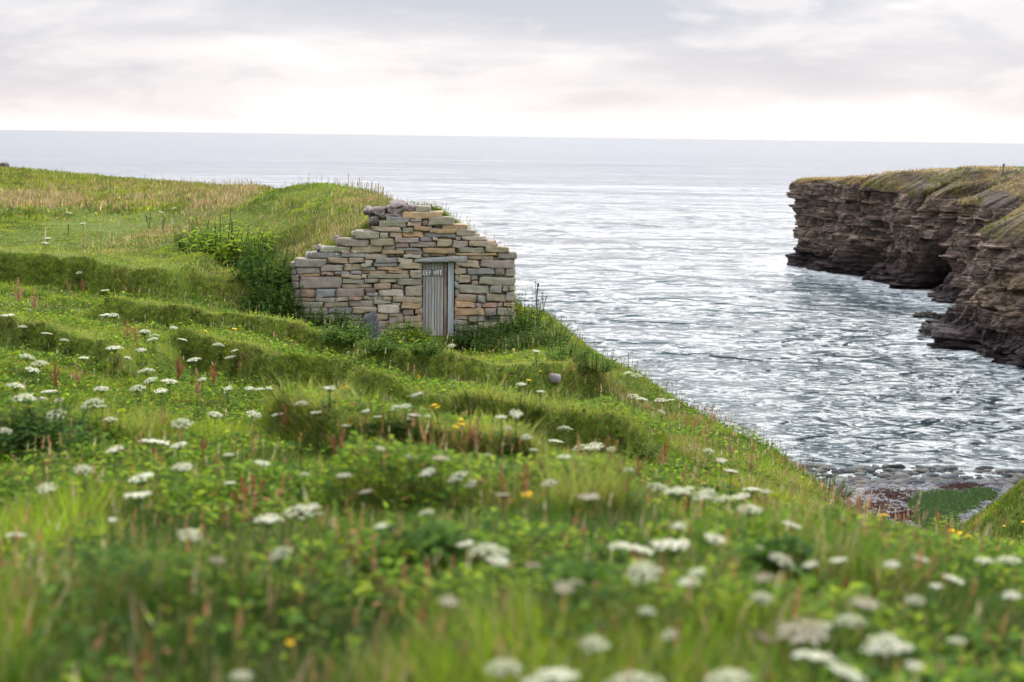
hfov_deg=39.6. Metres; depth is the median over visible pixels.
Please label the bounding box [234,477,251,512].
dock plant
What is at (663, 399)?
umbel flower
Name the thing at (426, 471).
umbel flower
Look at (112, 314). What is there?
umbel flower
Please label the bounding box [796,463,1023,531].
pebbles
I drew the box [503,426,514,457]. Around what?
umbel flower
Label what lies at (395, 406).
umbel flower
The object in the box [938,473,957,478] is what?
beach boulder
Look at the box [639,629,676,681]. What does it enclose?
umbel flower
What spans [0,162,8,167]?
sea rock
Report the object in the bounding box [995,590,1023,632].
umbel flower
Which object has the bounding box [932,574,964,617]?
umbel flower
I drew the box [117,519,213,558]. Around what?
leafy plant
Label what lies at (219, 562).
umbel flower
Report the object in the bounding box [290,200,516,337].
stone hut
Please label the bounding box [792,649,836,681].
umbel flower
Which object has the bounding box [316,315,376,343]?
leafy plant
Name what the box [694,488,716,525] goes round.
umbel flower
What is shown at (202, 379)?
umbel flower
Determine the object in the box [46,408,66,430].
umbel flower
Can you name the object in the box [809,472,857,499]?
leafy plant
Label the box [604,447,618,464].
umbel flower
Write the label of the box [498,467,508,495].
dock plant
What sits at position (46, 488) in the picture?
umbel flower
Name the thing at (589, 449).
umbel flower
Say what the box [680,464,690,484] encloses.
dock plant
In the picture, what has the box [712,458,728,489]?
umbel flower
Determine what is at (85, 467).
umbel flower
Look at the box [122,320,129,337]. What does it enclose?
dock plant
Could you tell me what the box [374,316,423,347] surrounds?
leafy plant
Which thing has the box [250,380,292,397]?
leafy plant
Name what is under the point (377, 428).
umbel flower
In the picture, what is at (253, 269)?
leafy plant
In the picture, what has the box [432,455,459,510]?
umbel flower
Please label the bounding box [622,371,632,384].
umbel flower
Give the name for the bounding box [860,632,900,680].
umbel flower
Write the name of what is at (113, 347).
umbel flower
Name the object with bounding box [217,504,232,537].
dock plant
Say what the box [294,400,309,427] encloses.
umbel flower
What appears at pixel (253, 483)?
dock plant
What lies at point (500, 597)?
dock plant
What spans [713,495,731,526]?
umbel flower
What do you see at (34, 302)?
dock plant
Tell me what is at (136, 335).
dock plant
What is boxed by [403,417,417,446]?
umbel flower
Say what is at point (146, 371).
umbel flower
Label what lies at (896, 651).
umbel flower
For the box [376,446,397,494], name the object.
umbel flower
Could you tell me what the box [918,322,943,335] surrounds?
sea rock
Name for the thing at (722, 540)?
umbel flower
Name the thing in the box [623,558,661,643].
umbel flower
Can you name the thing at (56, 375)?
dock plant
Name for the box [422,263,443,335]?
door
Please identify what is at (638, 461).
dock plant
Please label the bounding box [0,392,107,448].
leafy plant
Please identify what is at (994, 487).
beach boulder
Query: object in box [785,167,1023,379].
cliff
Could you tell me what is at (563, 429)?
umbel flower
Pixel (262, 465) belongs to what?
umbel flower
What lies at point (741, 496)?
umbel flower
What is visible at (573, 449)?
umbel flower
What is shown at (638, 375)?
umbel flower
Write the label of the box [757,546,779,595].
umbel flower
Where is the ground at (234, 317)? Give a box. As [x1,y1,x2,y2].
[0,169,1023,607]
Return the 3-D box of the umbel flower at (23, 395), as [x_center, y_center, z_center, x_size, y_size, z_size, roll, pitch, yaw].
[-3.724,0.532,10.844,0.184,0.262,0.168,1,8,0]
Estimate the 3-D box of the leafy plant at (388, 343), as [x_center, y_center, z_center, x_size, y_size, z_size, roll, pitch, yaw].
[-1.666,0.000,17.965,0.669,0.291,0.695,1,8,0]
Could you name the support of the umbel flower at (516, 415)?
on the ground at (234, 317)
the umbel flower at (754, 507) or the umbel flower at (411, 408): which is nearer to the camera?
the umbel flower at (754, 507)
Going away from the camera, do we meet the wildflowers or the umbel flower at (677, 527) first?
the umbel flower at (677, 527)
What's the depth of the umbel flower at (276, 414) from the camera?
10.90 m
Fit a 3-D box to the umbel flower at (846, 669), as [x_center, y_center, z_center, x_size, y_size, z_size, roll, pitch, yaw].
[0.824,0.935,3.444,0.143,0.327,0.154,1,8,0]
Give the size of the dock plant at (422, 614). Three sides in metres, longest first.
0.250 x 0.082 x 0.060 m
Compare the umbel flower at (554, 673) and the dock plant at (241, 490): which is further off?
the dock plant at (241, 490)
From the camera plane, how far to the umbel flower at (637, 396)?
21.37 m
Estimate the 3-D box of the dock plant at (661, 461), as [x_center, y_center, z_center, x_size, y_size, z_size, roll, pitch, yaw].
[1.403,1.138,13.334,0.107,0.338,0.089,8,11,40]
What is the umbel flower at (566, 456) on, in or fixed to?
on the ground at (234, 317)
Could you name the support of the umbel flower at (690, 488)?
on the ground at (234, 317)
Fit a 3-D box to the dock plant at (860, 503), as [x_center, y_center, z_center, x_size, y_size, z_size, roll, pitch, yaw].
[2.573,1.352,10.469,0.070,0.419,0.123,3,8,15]
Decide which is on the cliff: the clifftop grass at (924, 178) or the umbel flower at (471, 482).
the clifftop grass at (924, 178)
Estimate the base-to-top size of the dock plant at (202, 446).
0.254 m
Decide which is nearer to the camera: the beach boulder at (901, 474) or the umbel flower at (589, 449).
the umbel flower at (589, 449)
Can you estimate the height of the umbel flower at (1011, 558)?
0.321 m
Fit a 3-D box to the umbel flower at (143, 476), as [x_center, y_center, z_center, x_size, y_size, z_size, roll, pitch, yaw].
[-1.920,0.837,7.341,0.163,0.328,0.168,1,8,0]
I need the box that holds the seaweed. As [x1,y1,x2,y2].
[851,482,984,521]
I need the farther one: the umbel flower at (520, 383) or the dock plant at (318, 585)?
the umbel flower at (520, 383)
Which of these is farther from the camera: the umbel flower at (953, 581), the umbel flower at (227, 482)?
the umbel flower at (227, 482)
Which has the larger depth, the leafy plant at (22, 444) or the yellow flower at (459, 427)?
the leafy plant at (22, 444)
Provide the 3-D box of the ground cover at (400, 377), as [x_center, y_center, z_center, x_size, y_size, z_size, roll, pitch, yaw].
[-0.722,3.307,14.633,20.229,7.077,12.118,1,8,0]
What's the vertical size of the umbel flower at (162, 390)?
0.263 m
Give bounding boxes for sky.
[0,0,1023,142]
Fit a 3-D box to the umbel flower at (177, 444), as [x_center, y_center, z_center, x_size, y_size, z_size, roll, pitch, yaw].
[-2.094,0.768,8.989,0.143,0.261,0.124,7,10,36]
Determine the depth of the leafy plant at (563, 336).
24.71 m
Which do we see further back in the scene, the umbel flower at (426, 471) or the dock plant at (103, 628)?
the umbel flower at (426, 471)
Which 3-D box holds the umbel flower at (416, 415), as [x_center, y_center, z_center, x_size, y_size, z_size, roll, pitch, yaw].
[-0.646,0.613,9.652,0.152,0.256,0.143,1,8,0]
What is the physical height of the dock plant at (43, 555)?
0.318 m
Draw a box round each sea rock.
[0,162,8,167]
[914,311,939,318]
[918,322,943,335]
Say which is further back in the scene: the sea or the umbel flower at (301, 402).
the sea
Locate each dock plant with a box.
[11,278,23,308]
[30,287,38,317]
[36,548,56,573]
[42,443,55,468]
[49,363,60,396]
[66,419,74,445]
[70,362,82,389]
[80,278,84,296]
[90,622,116,661]
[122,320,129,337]
[132,322,139,341]
[158,406,168,425]
[175,355,184,384]
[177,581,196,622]
[194,373,201,395]
[200,435,207,457]
[209,362,217,384]
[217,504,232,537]
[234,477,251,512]
[242,492,268,536]
[250,474,264,508]
[278,403,290,431]
[311,571,327,607]
[328,434,336,463]
[348,538,362,577]
[363,559,379,609]
[407,607,437,654]
[467,420,474,442]
[473,418,483,454]
[485,581,507,613]
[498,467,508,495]
[498,495,507,514]
[519,462,531,490]
[633,456,643,476]
[655,445,668,466]
[661,439,669,457]
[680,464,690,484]
[682,495,690,512]
[726,440,735,455]
[749,454,754,473]
[813,555,818,580]
[844,497,858,521]
[858,496,866,520]
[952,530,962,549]
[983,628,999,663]
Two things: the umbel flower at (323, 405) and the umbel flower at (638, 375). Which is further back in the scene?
the umbel flower at (638, 375)
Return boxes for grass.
[0,165,388,222]
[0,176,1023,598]
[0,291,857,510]
[0,363,1023,559]
[0,410,1023,681]
[0,412,1023,681]
[1,167,535,335]
[795,165,1023,238]
[906,484,999,529]
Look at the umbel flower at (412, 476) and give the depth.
6.96 m
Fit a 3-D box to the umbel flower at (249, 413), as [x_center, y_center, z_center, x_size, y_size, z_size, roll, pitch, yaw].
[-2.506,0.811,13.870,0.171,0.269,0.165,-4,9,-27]
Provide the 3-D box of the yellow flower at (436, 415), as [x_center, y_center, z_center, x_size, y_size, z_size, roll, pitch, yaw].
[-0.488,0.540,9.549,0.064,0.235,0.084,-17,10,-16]
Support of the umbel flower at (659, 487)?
on the ground at (234, 317)
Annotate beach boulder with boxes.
[893,472,908,477]
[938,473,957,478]
[982,485,998,490]
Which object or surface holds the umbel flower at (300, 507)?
on the ground at (234, 317)
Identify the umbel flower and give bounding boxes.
[0,313,14,329]
[0,427,16,459]
[3,532,26,547]
[4,382,24,404]
[11,393,33,415]
[18,325,27,339]
[19,353,35,375]
[25,366,39,387]
[30,360,49,381]
[31,397,47,412]
[34,482,58,523]
[41,332,51,348]
[41,390,57,406]
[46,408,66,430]
[73,464,93,502]
[78,356,88,375]
[79,398,103,420]
[92,405,107,430]
[93,386,109,405]
[99,417,118,440]
[102,517,117,545]
[103,445,123,478]
[105,345,121,365]
[107,313,117,322]
[122,356,134,377]
[124,491,151,530]
[127,472,153,516]
[128,384,145,405]
[136,348,146,368]
[138,329,150,342]
[138,368,155,385]
[138,438,168,473]
[142,377,155,396]
[146,337,157,353]
[149,334,159,352]
[154,388,167,409]
[160,378,176,400]
[168,462,195,509]
[169,326,177,340]
[169,441,187,469]
[171,417,194,447]
[177,528,200,548]
[187,357,200,373]
[198,377,207,394]
[201,556,225,601]
[207,411,222,426]
[213,343,224,360]
[218,481,241,528]
[222,453,238,485]
[224,386,235,405]
[225,355,236,373]
[229,670,253,681]
[244,386,254,407]
[246,410,260,425]
[254,513,282,547]
[254,546,291,592]
[255,460,270,507]
[262,387,273,412]
[267,412,282,437]
[281,504,322,528]
[292,472,310,522]
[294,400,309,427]
[296,503,320,532]
[310,411,323,442]
[319,385,337,420]
[320,386,340,414]
[326,473,357,511]
[340,424,350,440]
[357,489,377,517]
[359,409,373,439]
[367,416,380,443]
[374,522,403,588]
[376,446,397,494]
[386,405,399,434]
[388,408,404,443]
[393,403,412,438]
[401,394,423,428]
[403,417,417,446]
[405,392,422,426]
[405,413,420,442]
[406,454,424,502]
[416,467,435,508]
[417,415,432,443]
[418,509,434,545]
[423,595,481,676]
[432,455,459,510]
[442,470,471,514]
[451,483,475,520]
[455,540,482,597]
[465,479,483,519]
[467,542,508,599]
[469,556,508,640]
[482,658,522,681]
[491,415,510,451]
[496,493,520,524]
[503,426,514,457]
[506,563,553,619]
[507,409,522,448]
[514,382,525,409]
[518,434,536,464]
[520,448,538,476]
[521,667,579,681]
[531,479,557,524]
[534,390,546,413]
[549,439,562,450]
[550,454,571,484]
[553,581,585,653]
[556,426,572,446]
[568,579,600,639]
[571,444,587,451]
[576,492,600,539]
[578,635,609,680]
[584,446,599,452]
[587,442,604,462]
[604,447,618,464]
[604,670,662,681]
[606,541,629,589]
[618,543,656,583]
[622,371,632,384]
[623,467,645,518]
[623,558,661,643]
[630,394,639,407]
[631,373,642,387]
[635,397,647,408]
[638,606,678,671]
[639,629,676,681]
[645,482,667,515]
[650,538,689,577]
[653,398,666,409]
[663,486,690,524]
[666,576,708,660]
[667,522,687,561]
[676,567,718,644]
[684,486,702,519]
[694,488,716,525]
[699,448,714,468]
[704,532,724,585]
[704,668,753,681]
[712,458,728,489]
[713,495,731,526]
[724,469,737,502]
[732,492,750,522]
[732,504,763,537]
[735,571,773,635]
[738,629,779,680]
[743,487,760,514]
[749,591,785,657]
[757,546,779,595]
[759,489,773,515]
[768,552,794,605]
[776,616,829,681]
[782,521,801,532]
[790,621,831,681]
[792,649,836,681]
[795,561,816,606]
[826,662,867,681]
[829,558,859,602]
[832,613,866,665]
[838,595,882,654]
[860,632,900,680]
[873,560,901,612]
[884,641,912,671]
[894,595,925,658]
[899,555,942,607]
[905,661,923,681]
[925,583,947,625]
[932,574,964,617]
[947,637,965,656]
[960,557,992,603]
[989,556,1022,605]
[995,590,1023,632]
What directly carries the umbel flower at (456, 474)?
on the ground at (234, 317)
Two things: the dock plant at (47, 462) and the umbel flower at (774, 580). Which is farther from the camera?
the dock plant at (47, 462)
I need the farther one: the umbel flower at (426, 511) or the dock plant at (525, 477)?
the dock plant at (525, 477)
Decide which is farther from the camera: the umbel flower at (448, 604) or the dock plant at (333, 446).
the dock plant at (333, 446)
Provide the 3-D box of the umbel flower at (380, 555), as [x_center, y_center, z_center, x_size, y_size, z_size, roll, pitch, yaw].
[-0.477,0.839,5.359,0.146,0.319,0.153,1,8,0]
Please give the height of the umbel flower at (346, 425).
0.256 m
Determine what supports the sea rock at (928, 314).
in the sea
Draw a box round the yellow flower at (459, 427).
[454,422,465,451]
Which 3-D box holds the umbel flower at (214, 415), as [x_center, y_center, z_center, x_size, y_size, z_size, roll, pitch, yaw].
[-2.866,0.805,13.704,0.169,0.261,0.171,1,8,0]
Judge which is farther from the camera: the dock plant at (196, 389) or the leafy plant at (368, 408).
the dock plant at (196, 389)
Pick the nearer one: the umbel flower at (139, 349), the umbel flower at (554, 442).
the umbel flower at (554, 442)
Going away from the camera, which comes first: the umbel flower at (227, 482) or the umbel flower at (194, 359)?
the umbel flower at (227, 482)
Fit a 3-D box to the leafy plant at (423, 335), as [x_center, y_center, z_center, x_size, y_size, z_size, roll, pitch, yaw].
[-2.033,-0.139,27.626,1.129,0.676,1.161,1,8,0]
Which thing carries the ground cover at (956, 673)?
on the ground at (234, 317)
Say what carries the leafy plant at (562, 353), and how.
on the ground at (234, 317)
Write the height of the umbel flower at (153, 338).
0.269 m
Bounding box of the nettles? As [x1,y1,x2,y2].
[0,392,833,681]
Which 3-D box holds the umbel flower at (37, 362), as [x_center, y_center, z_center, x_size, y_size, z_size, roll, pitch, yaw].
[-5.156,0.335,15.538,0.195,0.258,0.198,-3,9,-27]
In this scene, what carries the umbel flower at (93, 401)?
on the ground at (234, 317)
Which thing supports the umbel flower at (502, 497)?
on the ground at (234, 317)
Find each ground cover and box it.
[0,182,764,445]
[0,307,1023,559]
[0,431,1023,681]
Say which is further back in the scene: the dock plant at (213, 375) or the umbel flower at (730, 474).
the dock plant at (213, 375)
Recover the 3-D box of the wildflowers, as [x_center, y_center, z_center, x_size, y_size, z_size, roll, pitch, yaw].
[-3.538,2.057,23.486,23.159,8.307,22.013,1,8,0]
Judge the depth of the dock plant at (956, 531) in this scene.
8.47 m
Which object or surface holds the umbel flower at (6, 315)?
on the ground at (234, 317)
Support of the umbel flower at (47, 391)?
on the ground at (234, 317)
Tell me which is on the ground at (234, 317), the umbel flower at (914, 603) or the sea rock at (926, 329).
the umbel flower at (914, 603)
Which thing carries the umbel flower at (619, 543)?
on the ground at (234, 317)
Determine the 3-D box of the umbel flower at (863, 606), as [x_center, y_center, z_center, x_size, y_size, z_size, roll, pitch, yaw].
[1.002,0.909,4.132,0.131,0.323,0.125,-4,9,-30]
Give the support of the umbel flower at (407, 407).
on the ground at (234, 317)
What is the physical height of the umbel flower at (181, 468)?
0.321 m
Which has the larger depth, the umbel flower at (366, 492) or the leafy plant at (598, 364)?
the leafy plant at (598, 364)
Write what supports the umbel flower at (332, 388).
on the ground at (234, 317)
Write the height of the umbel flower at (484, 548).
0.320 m
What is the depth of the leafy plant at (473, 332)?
27.44 m
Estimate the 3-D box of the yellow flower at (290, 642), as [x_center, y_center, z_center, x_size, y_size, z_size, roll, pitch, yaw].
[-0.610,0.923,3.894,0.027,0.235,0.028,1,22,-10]
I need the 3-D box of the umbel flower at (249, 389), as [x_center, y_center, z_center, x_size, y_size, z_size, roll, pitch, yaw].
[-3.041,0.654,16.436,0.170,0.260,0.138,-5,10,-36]
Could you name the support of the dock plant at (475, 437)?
on the ground at (234, 317)
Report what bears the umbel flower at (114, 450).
on the ground at (234, 317)
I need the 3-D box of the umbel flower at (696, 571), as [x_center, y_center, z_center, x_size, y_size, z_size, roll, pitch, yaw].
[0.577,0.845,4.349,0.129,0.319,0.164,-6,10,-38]
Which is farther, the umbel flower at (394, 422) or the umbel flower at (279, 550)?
the umbel flower at (394, 422)
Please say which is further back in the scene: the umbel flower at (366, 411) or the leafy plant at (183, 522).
the umbel flower at (366, 411)
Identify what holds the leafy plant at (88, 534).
on the ground at (234, 317)
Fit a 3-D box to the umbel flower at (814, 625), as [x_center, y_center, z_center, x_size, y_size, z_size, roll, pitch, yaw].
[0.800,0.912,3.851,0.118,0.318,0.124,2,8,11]
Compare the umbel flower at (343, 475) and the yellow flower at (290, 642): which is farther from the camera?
the umbel flower at (343, 475)
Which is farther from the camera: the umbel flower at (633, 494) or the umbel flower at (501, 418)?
the umbel flower at (501, 418)
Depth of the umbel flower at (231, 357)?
18.66 m
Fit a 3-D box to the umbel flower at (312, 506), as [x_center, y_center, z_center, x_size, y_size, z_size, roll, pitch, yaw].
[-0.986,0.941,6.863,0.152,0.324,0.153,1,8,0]
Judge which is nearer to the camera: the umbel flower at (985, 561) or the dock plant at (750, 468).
the umbel flower at (985, 561)
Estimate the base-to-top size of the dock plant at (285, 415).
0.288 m
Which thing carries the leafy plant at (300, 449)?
on the ground at (234, 317)
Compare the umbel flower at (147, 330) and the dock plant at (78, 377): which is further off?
the umbel flower at (147, 330)
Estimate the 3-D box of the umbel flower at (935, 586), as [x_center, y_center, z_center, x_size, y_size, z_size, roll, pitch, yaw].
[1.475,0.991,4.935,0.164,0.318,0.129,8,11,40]
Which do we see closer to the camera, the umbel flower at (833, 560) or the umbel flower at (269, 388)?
the umbel flower at (833, 560)
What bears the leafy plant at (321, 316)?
on the ground at (234, 317)
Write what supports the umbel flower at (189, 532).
on the ground at (234, 317)
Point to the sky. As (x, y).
(807, 70)
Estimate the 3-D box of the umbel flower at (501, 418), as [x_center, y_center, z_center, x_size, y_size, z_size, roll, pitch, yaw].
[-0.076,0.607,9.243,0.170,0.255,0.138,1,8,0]
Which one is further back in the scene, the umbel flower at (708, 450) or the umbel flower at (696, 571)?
the umbel flower at (708, 450)
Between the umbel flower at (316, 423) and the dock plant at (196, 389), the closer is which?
the umbel flower at (316, 423)
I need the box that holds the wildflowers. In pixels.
[0,192,835,493]
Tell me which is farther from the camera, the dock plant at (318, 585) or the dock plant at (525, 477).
the dock plant at (525, 477)
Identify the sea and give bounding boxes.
[0,130,1023,480]
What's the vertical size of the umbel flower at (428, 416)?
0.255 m
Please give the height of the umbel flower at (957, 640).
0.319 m
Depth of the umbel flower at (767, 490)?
7.45 m
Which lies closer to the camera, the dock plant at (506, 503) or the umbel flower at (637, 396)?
the dock plant at (506, 503)
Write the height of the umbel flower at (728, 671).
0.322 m
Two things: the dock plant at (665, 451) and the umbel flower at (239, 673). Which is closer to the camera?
the umbel flower at (239, 673)
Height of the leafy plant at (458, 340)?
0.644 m
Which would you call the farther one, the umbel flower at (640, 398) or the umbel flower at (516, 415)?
the umbel flower at (640, 398)
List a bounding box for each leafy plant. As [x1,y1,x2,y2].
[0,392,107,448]
[0,403,81,460]
[1,540,131,584]
[50,522,179,578]
[62,403,129,447]
[74,513,163,541]
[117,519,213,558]
[171,219,227,252]
[178,208,280,266]
[224,231,280,268]
[227,233,294,287]
[236,275,299,315]
[239,257,306,320]
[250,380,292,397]
[286,300,332,329]
[295,435,323,455]
[296,304,356,331]
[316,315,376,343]
[323,303,367,337]
[349,401,386,416]
[357,328,403,353]
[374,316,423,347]
[382,316,434,347]
[404,337,446,354]
[444,319,482,351]
[455,311,507,350]
[471,327,515,353]
[481,309,525,344]
[498,325,545,350]
[501,291,555,338]
[519,316,578,345]
[542,337,594,361]
[567,352,617,373]
[611,432,660,461]
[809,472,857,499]
[929,511,963,534]
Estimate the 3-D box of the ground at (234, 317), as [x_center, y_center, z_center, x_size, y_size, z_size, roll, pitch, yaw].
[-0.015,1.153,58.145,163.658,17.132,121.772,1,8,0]
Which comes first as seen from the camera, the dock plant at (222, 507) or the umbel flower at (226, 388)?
the dock plant at (222, 507)
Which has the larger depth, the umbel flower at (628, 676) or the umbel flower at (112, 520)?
the umbel flower at (112, 520)
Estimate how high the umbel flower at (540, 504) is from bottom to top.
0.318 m
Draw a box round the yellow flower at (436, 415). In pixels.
[430,404,440,434]
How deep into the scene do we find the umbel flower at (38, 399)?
12.94 m
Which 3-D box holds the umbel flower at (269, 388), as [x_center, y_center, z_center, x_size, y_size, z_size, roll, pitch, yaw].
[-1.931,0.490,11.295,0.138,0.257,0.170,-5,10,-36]
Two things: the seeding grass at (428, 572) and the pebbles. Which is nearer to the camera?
the seeding grass at (428, 572)
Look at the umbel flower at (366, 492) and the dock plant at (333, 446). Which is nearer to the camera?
the umbel flower at (366, 492)
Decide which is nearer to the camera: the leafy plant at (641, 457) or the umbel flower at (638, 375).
the leafy plant at (641, 457)
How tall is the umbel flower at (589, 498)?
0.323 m
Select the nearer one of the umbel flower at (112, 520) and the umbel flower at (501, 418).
the umbel flower at (112, 520)
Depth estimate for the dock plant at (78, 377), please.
15.53 m
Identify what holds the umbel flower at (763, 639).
on the ground at (234, 317)
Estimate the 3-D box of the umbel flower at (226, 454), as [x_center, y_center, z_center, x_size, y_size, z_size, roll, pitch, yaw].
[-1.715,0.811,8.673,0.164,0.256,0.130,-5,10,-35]
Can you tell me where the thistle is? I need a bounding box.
[534,282,539,308]
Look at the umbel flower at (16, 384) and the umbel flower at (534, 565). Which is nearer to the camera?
the umbel flower at (534, 565)
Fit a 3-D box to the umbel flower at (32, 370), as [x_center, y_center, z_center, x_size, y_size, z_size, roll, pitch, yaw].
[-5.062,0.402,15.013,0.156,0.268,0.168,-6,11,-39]
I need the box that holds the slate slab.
[364,310,381,339]
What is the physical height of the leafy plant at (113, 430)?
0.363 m
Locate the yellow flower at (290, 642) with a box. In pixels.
[285,640,294,669]
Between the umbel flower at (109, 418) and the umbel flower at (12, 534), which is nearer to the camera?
the umbel flower at (12, 534)
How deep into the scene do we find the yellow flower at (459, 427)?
9.43 m
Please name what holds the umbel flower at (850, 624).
on the ground at (234, 317)
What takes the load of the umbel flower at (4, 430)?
on the ground at (234, 317)
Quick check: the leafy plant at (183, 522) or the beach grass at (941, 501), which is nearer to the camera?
the leafy plant at (183, 522)
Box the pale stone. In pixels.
[548,373,560,382]
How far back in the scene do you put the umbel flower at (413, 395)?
9.66 m
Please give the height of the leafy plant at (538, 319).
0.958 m
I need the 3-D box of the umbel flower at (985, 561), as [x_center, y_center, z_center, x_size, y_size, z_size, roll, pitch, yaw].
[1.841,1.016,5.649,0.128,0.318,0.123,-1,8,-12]
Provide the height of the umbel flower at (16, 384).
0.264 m
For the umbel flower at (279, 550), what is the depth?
4.84 m
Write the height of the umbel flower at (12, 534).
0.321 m
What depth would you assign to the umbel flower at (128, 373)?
16.39 m
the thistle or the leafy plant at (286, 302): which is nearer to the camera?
the leafy plant at (286, 302)
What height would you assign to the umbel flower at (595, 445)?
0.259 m
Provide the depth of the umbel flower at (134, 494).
6.93 m
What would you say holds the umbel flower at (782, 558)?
on the ground at (234, 317)
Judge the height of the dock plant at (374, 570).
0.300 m
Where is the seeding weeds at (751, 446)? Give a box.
[3,190,996,536]
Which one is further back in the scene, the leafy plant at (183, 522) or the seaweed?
the seaweed
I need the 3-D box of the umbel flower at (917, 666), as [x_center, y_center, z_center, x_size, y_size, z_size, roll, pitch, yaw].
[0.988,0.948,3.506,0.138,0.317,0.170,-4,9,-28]
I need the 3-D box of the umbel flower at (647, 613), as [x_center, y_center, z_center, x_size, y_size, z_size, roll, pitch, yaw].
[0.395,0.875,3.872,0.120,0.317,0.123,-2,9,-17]
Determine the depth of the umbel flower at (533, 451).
9.04 m
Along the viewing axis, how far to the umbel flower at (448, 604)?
3.87 m
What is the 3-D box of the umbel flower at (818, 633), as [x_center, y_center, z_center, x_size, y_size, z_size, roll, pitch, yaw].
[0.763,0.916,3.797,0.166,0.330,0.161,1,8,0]
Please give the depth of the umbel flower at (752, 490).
9.73 m
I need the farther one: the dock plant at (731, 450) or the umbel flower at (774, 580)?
the dock plant at (731, 450)
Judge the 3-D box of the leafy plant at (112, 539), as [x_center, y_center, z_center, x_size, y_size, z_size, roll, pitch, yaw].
[-1.589,0.934,5.749,0.755,0.348,0.715,1,8,0]
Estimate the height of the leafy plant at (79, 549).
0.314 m
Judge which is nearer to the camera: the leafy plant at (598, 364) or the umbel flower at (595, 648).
the umbel flower at (595, 648)
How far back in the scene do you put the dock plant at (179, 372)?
17.16 m
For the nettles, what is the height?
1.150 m
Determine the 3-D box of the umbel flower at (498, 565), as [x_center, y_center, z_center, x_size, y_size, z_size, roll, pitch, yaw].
[-0.072,0.830,4.430,0.123,0.321,0.130,1,8,0]
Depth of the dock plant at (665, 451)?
14.31 m
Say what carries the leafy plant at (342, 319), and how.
on the ground at (234, 317)
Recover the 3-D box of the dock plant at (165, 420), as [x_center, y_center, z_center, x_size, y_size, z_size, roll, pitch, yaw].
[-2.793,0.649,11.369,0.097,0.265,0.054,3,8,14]
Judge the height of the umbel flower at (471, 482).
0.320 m
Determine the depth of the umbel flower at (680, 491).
6.96 m
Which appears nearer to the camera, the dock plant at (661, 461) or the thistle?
the dock plant at (661, 461)
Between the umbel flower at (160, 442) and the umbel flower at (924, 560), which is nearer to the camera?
the umbel flower at (924, 560)
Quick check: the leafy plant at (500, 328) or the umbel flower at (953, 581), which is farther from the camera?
the leafy plant at (500, 328)
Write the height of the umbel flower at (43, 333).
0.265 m
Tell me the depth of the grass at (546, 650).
4.38 m
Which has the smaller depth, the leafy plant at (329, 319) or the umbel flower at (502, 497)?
the umbel flower at (502, 497)
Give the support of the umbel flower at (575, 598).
on the ground at (234, 317)
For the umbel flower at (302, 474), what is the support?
on the ground at (234, 317)
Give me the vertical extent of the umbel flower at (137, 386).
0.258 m
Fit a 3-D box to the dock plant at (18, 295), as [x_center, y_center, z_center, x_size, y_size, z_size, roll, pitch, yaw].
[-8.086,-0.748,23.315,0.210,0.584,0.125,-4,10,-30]
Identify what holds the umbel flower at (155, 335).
on the ground at (234, 317)
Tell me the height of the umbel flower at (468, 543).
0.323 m
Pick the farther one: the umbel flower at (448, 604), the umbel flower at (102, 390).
the umbel flower at (102, 390)
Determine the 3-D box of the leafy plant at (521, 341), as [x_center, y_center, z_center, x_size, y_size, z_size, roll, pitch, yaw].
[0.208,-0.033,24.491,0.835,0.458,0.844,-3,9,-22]
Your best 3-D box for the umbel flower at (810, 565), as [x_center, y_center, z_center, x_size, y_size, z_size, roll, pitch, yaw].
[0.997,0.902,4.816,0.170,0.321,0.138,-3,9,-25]
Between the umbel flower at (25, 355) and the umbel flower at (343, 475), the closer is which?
the umbel flower at (343, 475)
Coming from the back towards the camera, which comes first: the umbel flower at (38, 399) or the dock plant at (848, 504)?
the umbel flower at (38, 399)
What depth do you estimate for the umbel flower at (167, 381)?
16.02 m
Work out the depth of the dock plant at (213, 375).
17.30 m
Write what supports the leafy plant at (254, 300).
on the ground at (234, 317)
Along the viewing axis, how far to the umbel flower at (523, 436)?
9.09 m
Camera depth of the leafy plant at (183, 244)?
31.79 m
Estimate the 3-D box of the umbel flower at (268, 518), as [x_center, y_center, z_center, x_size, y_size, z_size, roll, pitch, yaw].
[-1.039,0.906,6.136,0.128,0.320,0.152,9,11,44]
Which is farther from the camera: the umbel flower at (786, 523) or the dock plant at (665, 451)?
the dock plant at (665, 451)
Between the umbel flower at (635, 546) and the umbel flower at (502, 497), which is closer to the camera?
the umbel flower at (635, 546)
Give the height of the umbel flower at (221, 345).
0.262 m
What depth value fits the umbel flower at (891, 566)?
5.16 m
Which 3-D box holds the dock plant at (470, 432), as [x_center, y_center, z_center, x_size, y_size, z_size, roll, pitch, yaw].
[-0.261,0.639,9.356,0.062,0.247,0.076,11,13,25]
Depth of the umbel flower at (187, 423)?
10.47 m
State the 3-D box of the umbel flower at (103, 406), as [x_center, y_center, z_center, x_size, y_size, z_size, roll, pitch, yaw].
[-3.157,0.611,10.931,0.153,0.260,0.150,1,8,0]

